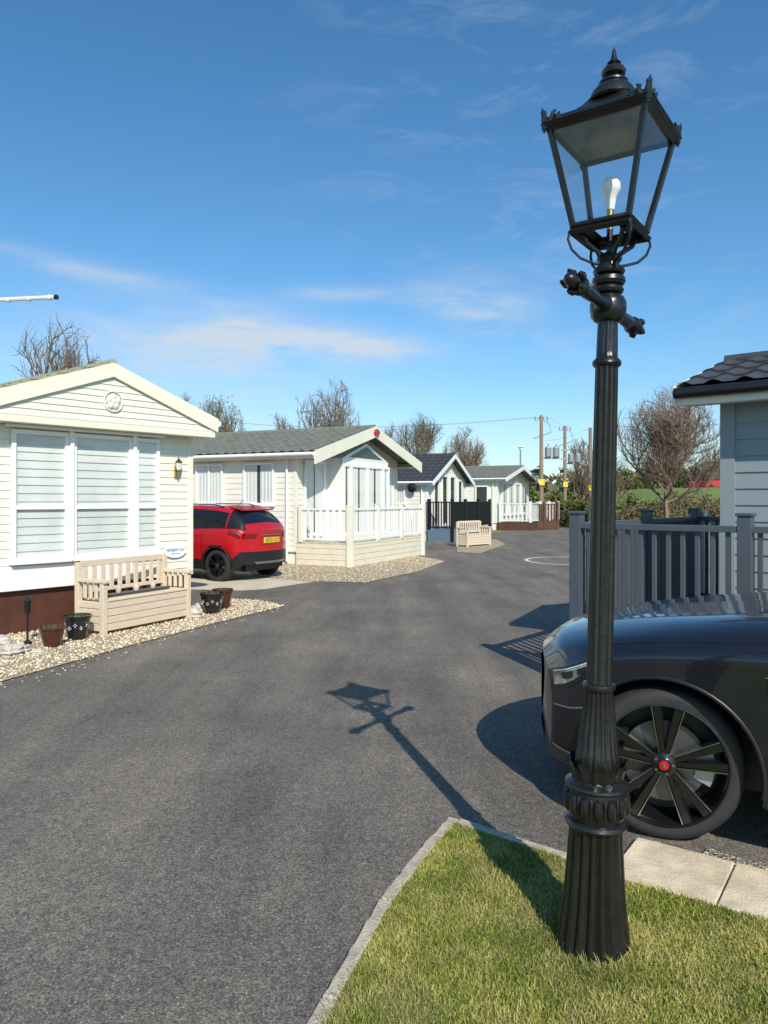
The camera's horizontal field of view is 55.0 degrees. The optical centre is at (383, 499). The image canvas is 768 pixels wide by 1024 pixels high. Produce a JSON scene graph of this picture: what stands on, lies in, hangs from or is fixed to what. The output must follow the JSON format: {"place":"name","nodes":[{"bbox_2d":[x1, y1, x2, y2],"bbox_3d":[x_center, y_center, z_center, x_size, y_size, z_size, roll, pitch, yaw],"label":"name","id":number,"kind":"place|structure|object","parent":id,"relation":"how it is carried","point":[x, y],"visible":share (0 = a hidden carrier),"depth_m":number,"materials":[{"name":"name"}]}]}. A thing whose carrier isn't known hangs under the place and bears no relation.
{"place":"outdoors","nodes":[
{"label":"outdoors","id":0,"kind":"place"},
{"bbox_2d":[174,457,182,476],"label":"lantern wall","id":1,"kind":"structure","parent":0,"point":[176,471],"depth_m":10.99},
{"bbox_2d":[191,569,314,589],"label":"concrete driveway","id":2,"kind":"structure","parent":0,"point":[201,579],"depth_m":15.04,"materials":[{"name":"concrete"}]},
{"bbox_2d":[193,503,285,581],"bbox_3d":[-4.183,0.846,16.622,4.226,1.701,1.803,0,0,30],"label":"parked hatchback car","id":3,"kind":"object","parent":2,"relation":"on","point":[229,539],"visible":0.6,"depth_m":15.36,"materials":[{"name":"red paint"}]},
{"bbox_2d":[0,526,767,1023],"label":"road","id":4,"kind":"structure","parent":0,"point":[406,668],"depth_m":4.41,"materials":[{"name":"asphalt"}]},
{"bbox_2d":[0,575,183,634],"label":"skirting","id":5,"kind":"object","parent":4,"relation":"on","point":[52,605],"depth_m":9.54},
{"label":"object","id":6,"kind":"object","parent":5,"relation":"on","visible":0},
{"bbox_2d":[0,295,58,302],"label":"tv aerial","id":7,"kind":"object","parent":6,"relation":"on","point":[29,298],"visible":1,"depth_m":9.09,"materials":[{"name":"white plastic"}]},
{"bbox_2d":[0,413,187,579],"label":"cladding","id":8,"kind":"structure","parent":6,"relation":"attached to","point":[173,510],"depth_m":10.94,"materials":[{"name":"beige"}]},
{"bbox_2d":[0,423,165,591],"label":"window frames","id":9,"kind":"structure","parent":8,"relation":"attached to","point":[33,577],"depth_m":9.71,"materials":[{"name":"plastic"}]},
{"bbox_2d":[17,434,155,557],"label":"window blinds","id":10,"kind":"object","parent":9,"relation":"in","point":[102,471],"depth_m":9.93,"materials":[{"name":"plastic"}]},
{"bbox_2d":[164,544,185,557],"bbox_3d":[-3.122,0.770,11.028,0.015,0.200,0.380,0,0,39],"label":"oval plaque","id":11,"kind":"object","parent":8,"relation":"attached to","point":[176,547],"visible":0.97,"depth_m":11.03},
{"bbox_2d":[0,363,217,573],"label":"fascia trim","id":12,"kind":"structure","parent":6,"relation":"attached to","point":[22,391],"depth_m":10.06,"materials":[{"name":"plastic"}]},
{"bbox_2d":[0,363,158,387],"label":"roof","id":13,"kind":"structure","parent":12,"relation":"attached to","point":[37,378],"depth_m":9.50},
{"bbox_2d":[0,359,116,384],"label":"ridge cap","id":14,"kind":"object","parent":13,"relation":"on","point":[110,361],"visible":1,"depth_m":10.56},
{"bbox_2d":[0,377,209,430],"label":"gable cladding","id":15,"kind":"structure","parent":12,"relation":"attached to","point":[84,402],"depth_m":9.83,"materials":[{"name":"beige"}]},
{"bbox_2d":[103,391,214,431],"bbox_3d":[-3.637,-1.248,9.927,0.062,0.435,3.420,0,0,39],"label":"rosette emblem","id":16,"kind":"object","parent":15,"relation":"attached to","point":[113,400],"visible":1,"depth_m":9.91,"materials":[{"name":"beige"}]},
{"bbox_2d":[0,413,214,438],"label":"canopy soffit","id":17,"kind":"structure","parent":12,"relation":"attached to","point":[48,421],"depth_m":9.81,"materials":[{"name":"plastic"}]},
{"bbox_2d":[0,598,283,680],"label":"gravel bed","id":18,"kind":"object","parent":4,"relation":"on","point":[28,667],"visible":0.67,"depth_m":8.77,"materials":[{"name":"gravel"}]},
{"bbox_2d":[0,635,11,644],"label":"garden rock","id":19,"kind":"object","parent":18,"relation":"on","point":[4,639],"visible":0.59,"depth_m":8.49,"materials":[{"name":"stone"}]},
{"bbox_2d":[0,643,23,656],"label":"garden rock","id":20,"kind":"object","parent":18,"relation":"on","point":[8,649],"visible":0.87,"depth_m":7.94,"materials":[{"name":"stone"}]},
{"bbox_2d":[18,642,30,652],"bbox_3d":[-4.022,1.654,8.169,0.228,0.153,0.216,0,0,0],"label":"garden rock","id":21,"kind":"object","parent":18,"relation":"on","point":[26,648],"visible":0.38,"depth_m":8.14,"materials":[{"name":"stone"}]},
{"bbox_2d":[23,595,31,644],"bbox_3d":[-4.162,1.410,8.614,0.100,0.580,0.100,0,0,0],"label":"garden light","id":22,"kind":"object","parent":18,"relation":"on","point":[27,600],"visible":0.86,"depth_m":8.60,"materials":[{"name":"black plastic"}]},
{"bbox_2d":[32,648,44,653],"bbox_3d":[-3.785,1.674,8.107,0.132,0.090,0.128,0,0,0],"label":"garden rock","id":23,"kind":"object","parent":18,"relation":"on","point":[39,650],"visible":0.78,"depth_m":8.07,"materials":[{"name":"stone"}]},
{"bbox_2d":[38,622,65,647],"bbox_3d":[-3.804,1.546,8.463,0.292,0.278,0.292,0,0,0],"label":"flower pot","id":24,"kind":"object","parent":18,"relation":"on","point":[52,636],"visible":1,"depth_m":8.38,"materials":[{"name":"ceramic"}]},
{"bbox_2d":[62,612,91,639],"bbox_3d":[-3.716,1.519,8.935,0.346,0.332,0.346,0,0,0],"label":"flower pot","id":25,"kind":"object","parent":18,"relation":"on","point":[77,626],"visible":0.85,"depth_m":8.83,"materials":[{"name":"ceramic"}]},
{"bbox_2d":[75,554,192,635],"bbox_3d":[-3.322,1.240,9.919,0.550,0.920,1.570,0,0,28],"label":"garden bench","id":26,"kind":"object","parent":18,"relation":"on","point":[175,602],"visible":0.93,"depth_m":9.75,"materials":[{"name":"paint"}]},
{"bbox_2d":[182,606,202,617],"bbox_3d":[-2.768,1.648,10.615,0.324,0.220,0.323,0,0,0],"label":"garden rock","id":27,"kind":"object","parent":18,"relation":"on","point":[196,611],"visible":0.59,"depth_m":10.53,"materials":[{"name":"stone"}]},
{"bbox_2d":[191,603,203,610],"bbox_3d":[-2.796,1.642,11.104,0.257,0.188,0.240,0,0,0],"label":"garden rock","id":28,"kind":"object","parent":18,"relation":"on","point":[200,606],"visible":0.31,"depth_m":11.05,"materials":[{"name":"stone"}]},
{"bbox_2d":[200,591,224,613],"bbox_3d":[-2.555,1.515,10.977,0.367,0.341,0.367,0,0,0],"label":"flower pot","id":29,"kind":"object","parent":18,"relation":"on","point":[212,601],"visible":1,"depth_m":10.86,"materials":[{"name":"ceramic"}]},
{"bbox_2d":[212,586,232,608],"bbox_3d":[-2.499,1.515,11.434,0.324,0.340,0.324,0,0,0],"label":"flower pot","id":30,"kind":"object","parent":18,"relation":"on","point":[227,596],"visible":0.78,"depth_m":11.35,"materials":[{"name":"ceramic"}]},
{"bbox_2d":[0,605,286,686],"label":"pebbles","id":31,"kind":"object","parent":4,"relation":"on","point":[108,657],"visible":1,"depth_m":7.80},
{"bbox_2d":[8,685,562,1023],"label":"loose grit","id":32,"kind":"object","parent":4,"relation":"on","point":[233,815],"visible":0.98,"depth_m":4.06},
{"bbox_2d":[283,552,295,563],"bbox_3d":[-6.752,1.532,24.825,12.900,0.337,6.000,0,0,26],"label":"skirting","id":33,"kind":"object","parent":4,"relation":"on","point":[291,557],"visible":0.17,"depth_m":19.32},
{"bbox_2d":[248,556,443,582],"bbox_3d":[-0.827,1.686,19.184,6.989,0.001,6.680,0,0,-44],"label":"gravel bed","id":34,"kind":"object","parent":4,"relation":"on","point":[352,576],"visible":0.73,"depth_m":17.30,"materials":[{"name":"gravel"}]},
{"bbox_2d":[296,504,424,566],"bbox_3d":[-0.527,0.907,20.825,1.670,1.585,4.660,0,0,26],"label":"decking","id":35,"kind":"object","parent":34,"relation":"on","point":[374,546],"visible":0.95,"depth_m":19.12,"materials":[{"name":"white plastic"}]},
{"bbox_2d":[415,531,427,540],"bbox_3d":[-1.270,1.502,33.973,8.900,0.397,4.300,0,0,26],"label":"skirting","id":36,"kind":"object","parent":4,"relation":"on","point":[426,536],"visible":0.14,"depth_m":30.10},
{"bbox_2d":[306,817,566,1023],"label":"kerb","id":37,"kind":"structure","parent":4,"relation":"on","point":[354,955],"depth_m":3.03,"materials":[{"name":"concrete"}]},
{"bbox_2d":[427,499,490,541],"bbox_3d":[3.319,0.838,31.748,1.134,1.725,4.834,0,0,26],"label":"decking","id":38,"kind":"object","parent":4,"relation":"on","point":[477,509],"visible":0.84,"depth_m":29.84,"materials":[{"name":"black plastic"}]},
{"bbox_2d":[457,539,504,552],"bbox_3d":[3.634,1.686,27.345,1.839,0.001,8.482,0,0,6],"label":"gravel bed","id":39,"kind":"object","parent":4,"relation":"on","point":[495,543],"visible":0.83,"depth_m":25.97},
{"bbox_2d":[456,520,491,546],"bbox_3d":[3.301,1.240,27.036,0.550,0.920,1.520,0,0,42],"label":"garden bench","id":40,"kind":"object","parent":39,"relation":"on","point":[467,539],"visible":0.99,"depth_m":26.84,"materials":[{"name":"paint"}]},
{"bbox_2d":[498,501,559,530],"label":"decking","id":41,"kind":"object","parent":4,"relation":"on","point":[521,525],"visible":0.7,"depth_m":40.55,"materials":[{"name":"white plastic"}]},
{"bbox_2d":[532,502,558,529],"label":"timber fence","id":42,"kind":"object","parent":4,"relation":"on","point":[544,524],"visible":0.77,"depth_m":41.72,"materials":[{"name":"wood"}]},
{"bbox_2d":[524,557,566,564],"bbox_3d":[5.064,1.691,20.436,2.300,0.001,2.760,0,0,0],"label":"painted circle marking","id":43,"kind":"object","parent":4,"relation":"on","point":[537,562],"visible":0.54,"depth_m":20.16,"materials":[{"name":"paint"}]},
{"bbox_2d":[533,415,559,501],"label":"utility pole","id":44,"kind":"object","parent":4,"relation":"on","point":[548,452],"visible":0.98,"depth_m":43.90,"materials":[{"name":"wood"}]},
{"bbox_2d":[236,417,580,440],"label":"overhead wires","id":45,"kind":"object","parent":44,"relation":"attached to","point":[453,423],"visible":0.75,"depth_m":48.40,"materials":[{"name":"black plastic"}]},
{"bbox_2d":[541,591,767,839],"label":"parked suv car","id":46,"kind":"object","parent":4,"relation":"on","point":[690,680],"visible":0.91,"depth_m":3.70,"materials":[{"name":"paint"}]},
{"bbox_2d":[567,508,767,619],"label":"decking","id":47,"kind":"object","parent":4,"relation":"on","point":[656,559],"visible":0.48,"depth_m":6.64,"materials":[{"name":"plastic"}]},
{"bbox_2d":[624,837,734,905],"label":"slab","id":48,"kind":"structure","parent":4,"relation":"on","point":[679,871],"depth_m":3.33,"materials":[{"name":"concrete"}]},
{"bbox_2d":[701,511,719,592],"bbox_3d":[4.686,0.922,8.717,1.924,1.555,0.124,0,0,40],"label":"picket fence","id":49,"kind":"object","parent":4,"relation":"on","point":[703,513],"visible":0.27,"depth_m":9.24,"materials":[{"name":"plastic"}]},
{"bbox_2d":[703,848,767,868],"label":"gravel strip","id":50,"kind":"object","parent":4,"relation":"on","point":[735,859],"visible":0.5,"depth_m":3.46,"materials":[{"name":"gravel"}]},
{"bbox_2d":[717,863,767,919],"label":"slab","id":51,"kind":"structure","parent":4,"relation":"on","point":[746,888],"depth_m":3.14,"materials":[{"name":"concrete"}]},
{"bbox_2d":[0,0,767,490],"label":"sky","id":52,"kind":"structure","parent":0,"point":[259,203],"materials":[{"name":"blue"}]},
{"bbox_2d":[314,821,767,1023],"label":"lawn","id":53,"kind":"structure","parent":0,"point":[586,985],"depth_m":2.65,"materials":[{"name":"plant"}]},
{"bbox_2d":[541,47,681,967],"bbox_3d":[0.854,0.017,2.773,0.412,3.442,0.858,0,0,36],"label":"street lamp","id":54,"kind":"object","parent":53,"relation":"on","point":[617,115],"visible":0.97,"depth_m":2.74,"materials":[{"name":"black metal"}]},
{"bbox_2d":[491,525,719,549],"bbox_3d":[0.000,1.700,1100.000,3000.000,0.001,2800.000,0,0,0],"label":"ground","id":55,"kind":"structure","parent":0,"point":[496,531],"depth_m":38.12,"materials":[{"name":"asphalt"}]},
{"bbox_2d":[10,313,100,377],"bbox_3d":[-11.428,-2.446,26.727,3.661,8.329,4.810,0,0,0],"label":"bare tree","id":56,"kind":"object","parent":55,"relation":"on","point":[67,362],"visible":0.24,"depth_m":25.52,"materials":[{"name":"brown plant"}]},
{"bbox_2d":[181,392,194,405],"bbox_3d":[-10.823,-2.076,40.069,1.882,7.568,1.851,0,0,-16],"label":"bare tree","id":57,"kind":"object","parent":55,"relation":"on","point":[186,396],"visible":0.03,"depth_m":39.85,"materials":[{"name":"brown plant"}]},
{"bbox_2d":[197,395,246,432],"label":"bare tree","id":58,"kind":"object","parent":55,"relation":"on","point":[223,427],"visible":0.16,"depth_m":45.51,"materials":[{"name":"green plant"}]},
{"bbox_2d":[269,414,293,429],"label":"bare tree","id":59,"kind":"object","parent":55,"relation":"on","point":[283,425],"visible":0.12,"depth_m":51.67,"materials":[{"name":"brown plant"}]},
{"bbox_2d":[288,376,360,428],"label":"bare tree","id":60,"kind":"object","parent":55,"relation":"on","point":[340,420],"visible":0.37,"depth_m":44.95,"materials":[{"name":"brown plant"}]},
{"bbox_2d":[379,421,395,439],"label":"bare tree","id":61,"kind":"object","parent":55,"relation":"on","point":[390,434],"visible":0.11,"depth_m":50.05,"materials":[{"name":"brown plant"}]},
{"bbox_2d":[385,412,445,453],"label":"bare tree","id":62,"kind":"object","parent":55,"relation":"on","point":[426,440],"visible":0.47,"depth_m":58.34,"materials":[{"name":"brown plant"}]},
{"bbox_2d":[443,427,488,465],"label":"bare tree","id":63,"kind":"object","parent":55,"relation":"on","point":[470,458],"visible":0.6,"depth_m":59.64,"materials":[{"name":"brown plant"}]},
{"bbox_2d":[481,523,497,529],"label":"skirting","id":64,"kind":"object","parent":55,"relation":"on","point":[495,526],"visible":0.07,"depth_m":41.15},
{"bbox_2d":[533,502,562,518],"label":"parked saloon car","id":65,"kind":"object","parent":55,"relation":"on","point":[538,509],"visible":0.06,"depth_m":51.24,"materials":[{"name":"white metal"}]},
{"bbox_2d":[557,426,580,501],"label":"utility pole","id":66,"kind":"object","parent":55,"relation":"on","point":[570,458],"visible":0.96,"depth_m":49.89,"materials":[{"name":"wood"}]},
{"bbox_2d":[552,498,587,526],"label":"shrub","id":67,"kind":"object","parent":55,"relation":"on","point":[577,504],"visible":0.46,"depth_m":46.46,"materials":[{"name":"green plant"}]},
{"bbox_2d":[588,428,591,521],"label":"utility pole","id":68,"kind":"object","parent":55,"relation":"on","point":[589,471],"visible":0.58,"depth_m":41.90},
{"bbox_2d":[529,462,707,492],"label":"distant treeline","id":69,"kind":"object","parent":55,"relation":"on","point":[548,486],"visible":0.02,"depth_m":186.74,"materials":[{"name":"green plant"}]},
{"bbox_2d":[529,487,719,524],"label":"grass bank","id":70,"kind":"structure","parent":55,"relation":"on","point":[652,495],"depth_m":59.87,"materials":[{"name":"plant"}]},
{"bbox_2d":[567,436,592,499],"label":"bare tree","id":71,"kind":"object","parent":70,"relation":"on","point":[584,475],"visible":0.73,"depth_m":51.89,"materials":[{"name":"brown plant"}]},
{"bbox_2d":[529,459,718,503],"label":"hedge","id":72,"kind":"object","parent":70,"relation":"on","point":[552,497],"visible":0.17,"depth_m":71.37,"materials":[{"name":"green plant"}]},
{"bbox_2d":[690,475,719,487],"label":"parked saloon car","id":73,"kind":"object","parent":70,"relation":"on","point":[716,480],"visible":0.35,"depth_m":66.35,"materials":[{"name":"red paint"}]},
{"bbox_2d":[616,457,635,503],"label":"bare tree","id":74,"kind":"object","parent":55,"relation":"on","point":[623,488],"visible":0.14,"depth_m":59.45,"materials":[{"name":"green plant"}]},
{"bbox_2d":[559,493,719,521],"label":"shrub","id":75,"kind":"object","parent":55,"relation":"on","point":[632,502],"visible":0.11,"depth_m":55.66,"materials":[{"name":"green plant"}]},
{"bbox_2d":[585,490,719,524],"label":"bramble patch","id":76,"kind":"object","parent":55,"relation":"on","point":[627,514],"visible":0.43,"depth_m":47.66,"materials":[{"name":"green plant"}]},
{"bbox_2d":[617,381,719,517],"bbox_3d":[14.744,-2.115,37.724,5.913,7.648,5.876,0,0,-2],"label":"bare tree","id":77,"kind":"object","parent":55,"relation":"on","point":[667,441],"visible":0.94,"depth_m":37.23,"materials":[{"name":"brown plant"}]},
{"bbox_2d":[683,443,719,487],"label":"bare tree","id":78,"kind":"object","parent":55,"relation":"on","point":[701,465],"visible":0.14,"depth_m":69.73,"materials":[{"name":"brown plant"}]},
{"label":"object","id":79,"kind":"object","parent":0,"visible":0},
{"bbox_2d":[193,441,396,551],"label":"cladding","id":80,"kind":"structure","parent":79,"relation":"attached to","point":[232,481],"depth_m":19.74,"materials":[{"name":"plastic"}]},
{"bbox_2d":[195,444,393,538],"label":"window frames","id":81,"kind":"structure","parent":80,"relation":"attached to","point":[338,463],"depth_m":20.56,"materials":[{"name":"plastic"}]},
{"bbox_2d":[198,447,391,532],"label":"window curtains","id":82,"kind":"object","parent":81,"relation":"in","point":[258,483],"depth_m":20.34,"materials":[{"name":"fabric"}]},
{"bbox_2d":[193,426,421,551],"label":"fascia trim","id":83,"kind":"structure","parent":79,"relation":"attached to","point":[330,450],"depth_m":19.87,"materials":[{"name":"plastic"}]},
{"bbox_2d":[193,452,313,560],"bbox_3d":[-6.506,0.196,24.703,13.950,2.808,6.895,0,0,26],"label":"gutter","id":84,"kind":"object","parent":83,"relation":"attached to","point":[255,455],"visible":0.34,"depth_m":19.24,"materials":[{"name":"white plastic"}]},
{"bbox_2d":[193,426,408,463],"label":"roof","id":85,"kind":"structure","parent":83,"relation":"attached to","point":[277,442],"depth_m":21.14,"materials":[{"name":"tile"}]},
{"bbox_2d":[215,425,375,434],"bbox_3d":[-6.506,-2.135,24.702,13.950,0.120,0.114,0,0,26],"label":"ridge cap","id":86,"kind":"object","parent":85,"relation":"on","point":[321,428],"visible":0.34,"depth_m":22.72,"materials":[{"name":"tile"}]},
{"bbox_2d":[299,409,325,427],"bbox_3d":[-3.373,-2.750,34.349,1.300,2.900,0.500,0,0,26],"label":"roof aerial","id":87,"kind":"object","parent":85,"relation":"attached to","point":[312,411],"visible":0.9,"depth_m":34.30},
{"bbox_2d":[374,429,379,435],"bbox_3d":[-0.202,-1.960,21.568,0.050,0.198,0.330,0,0,26],"label":"oval roof badge","id":88,"kind":"object","parent":83,"relation":"attached to","point":[376,432],"visible":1,"depth_m":21.53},
{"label":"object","id":89,"kind":"object","parent":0,"visible":0},
{"bbox_2d":[397,462,464,531],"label":"cladding","id":90,"kind":"structure","parent":89,"relation":"attached to","point":[412,499],"depth_m":30.39,"materials":[{"name":"plastic"}]},
{"bbox_2d":[407,484,416,491],"bbox_3d":[1.154,-0.500,30.060,0.315,0.420,0.316,0,0,-22],"label":"satellite dish","id":91,"kind":"object","parent":90,"relation":"attached to","point":[411,487],"visible":1,"depth_m":30.00,"materials":[{"name":"black metal"}]},
{"bbox_2d":[397,475,462,526],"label":"window frames","id":92,"kind":"structure","parent":90,"relation":"attached to","point":[442,476],"depth_m":31.24,"materials":[{"name":"plastic"}]},
{"bbox_2d":[397,477,460,523],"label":"window curtains","id":93,"kind":"object","parent":92,"relation":"in","point":[399,494],"depth_m":31.48,"materials":[{"name":"fabric"}]},
{"bbox_2d":[397,454,474,531],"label":"fascia trim","id":94,"kind":"structure","parent":89,"relation":"attached to","point":[444,469],"depth_m":30.82,"materials":[{"name":"white plastic"}]},
{"bbox_2d":[397,481,432,503],"bbox_3d":[-1.203,0.426,33.940,9.550,2.348,5.095,0,0,26],"label":"gutter","id":95,"kind":"object","parent":94,"relation":"attached to","point":[411,482],"visible":0.27,"depth_m":29.98,"materials":[{"name":"white plastic"}]},
{"bbox_2d":[397,454,471,483],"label":"roof","id":96,"kind":"structure","parent":94,"relation":"on","point":[433,466],"depth_m":31.05,"materials":[{"name":"grey tile"}]},
{"bbox_2d":[411,453,455,455],"bbox_3d":[-1.203,-1.955,33.940,9.550,0.120,0.114,0,0,26],"label":"ridge cap","id":97,"kind":"object","parent":96,"relation":"on","point":[434,454],"visible":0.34,"depth_m":32.19,"materials":[{"name":"grey tile"}]},
{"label":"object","id":98,"kind":"object","parent":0,"visible":0},
{"bbox_2d":[466,472,527,522],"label":"cladding","id":99,"kind":"structure","parent":98,"relation":"attached to","point":[517,478],"depth_m":41.63,"materials":[{"name":"plastic"}]},
{"bbox_2d":[475,482,526,515],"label":"window frames","id":100,"kind":"structure","parent":99,"relation":"attached to","point":[508,496],"depth_m":42.81,"materials":[{"name":"plastic"}]},
{"bbox_2d":[477,484,524,513],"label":"window curtains","id":101,"kind":"object","parent":100,"relation":"in","point":[481,493],"depth_m":43.13,"materials":[{"name":"fabric"}]},
{"bbox_2d":[473,466,538,522],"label":"fascia trim","id":102,"kind":"structure","parent":98,"relation":"attached to","point":[518,471],"depth_m":41.68,"materials":[{"name":"white plastic"}]},
{"bbox_2d":[472,478,505,527],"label":"gutter","id":103,"kind":"object","parent":102,"relation":"attached to","point":[492,490],"visible":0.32,"depth_m":41.03,"materials":[{"name":"white plastic"}]},
{"bbox_2d":[465,466,534,480],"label":"roof","id":104,"kind":"structure","parent":102,"relation":"attached to","point":[490,472],"depth_m":42.88,"materials":[{"name":"tile"}]},
{"bbox_2d":[464,465,523,466],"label":"ridge cap","id":105,"kind":"object","parent":104,"relation":"on","point":[495,466],"visible":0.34,"depth_m":44.27,"materials":[{"name":"tile"}]},
{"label":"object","id":106,"kind":"object","parent":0,"visible":0},
{"bbox_2d":[672,361,767,406],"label":"fascia trim","id":107,"kind":"structure","parent":106,"relation":"attached to","point":[727,399],"depth_m":6.61,"materials":[{"name":"plastic"}]},
{"bbox_2d":[673,379,767,398],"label":"gutter","id":108,"kind":"object","parent":107,"relation":"attached to","point":[724,388],"visible":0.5,"depth_m":6.46,"materials":[{"name":"black plastic"}]},
{"bbox_2d":[677,356,767,386],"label":"roof","id":109,"kind":"structure","parent":107,"relation":"attached to","point":[733,370],"depth_m":6.96,"materials":[{"name":"grey tile"}]},
{"bbox_2d":[724,350,767,360],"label":"ridge cap","id":110,"kind":"object","parent":109,"relation":"on","point":[743,356],"visible":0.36,"depth_m":7.78,"materials":[{"name":"grey tile"}]},
{"bbox_2d":[720,403,734,593],"bbox_3d":[3.202,0.085,6.844,0.126,2.330,0.126,0,0,40],"label":"corner post","id":111,"kind":"object","parent":106,"relation":"attached to","point":[727,464],"visible":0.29,"depth_m":6.79,"materials":[{"name":"grey"}]},
{"bbox_2d":[735,378,767,592],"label":"cladding","id":112,"kind":"structure","parent":106,"relation":"attached to","point":[751,457],"depth_m":6.67,"materials":[{"name":"grey"}]}
]}

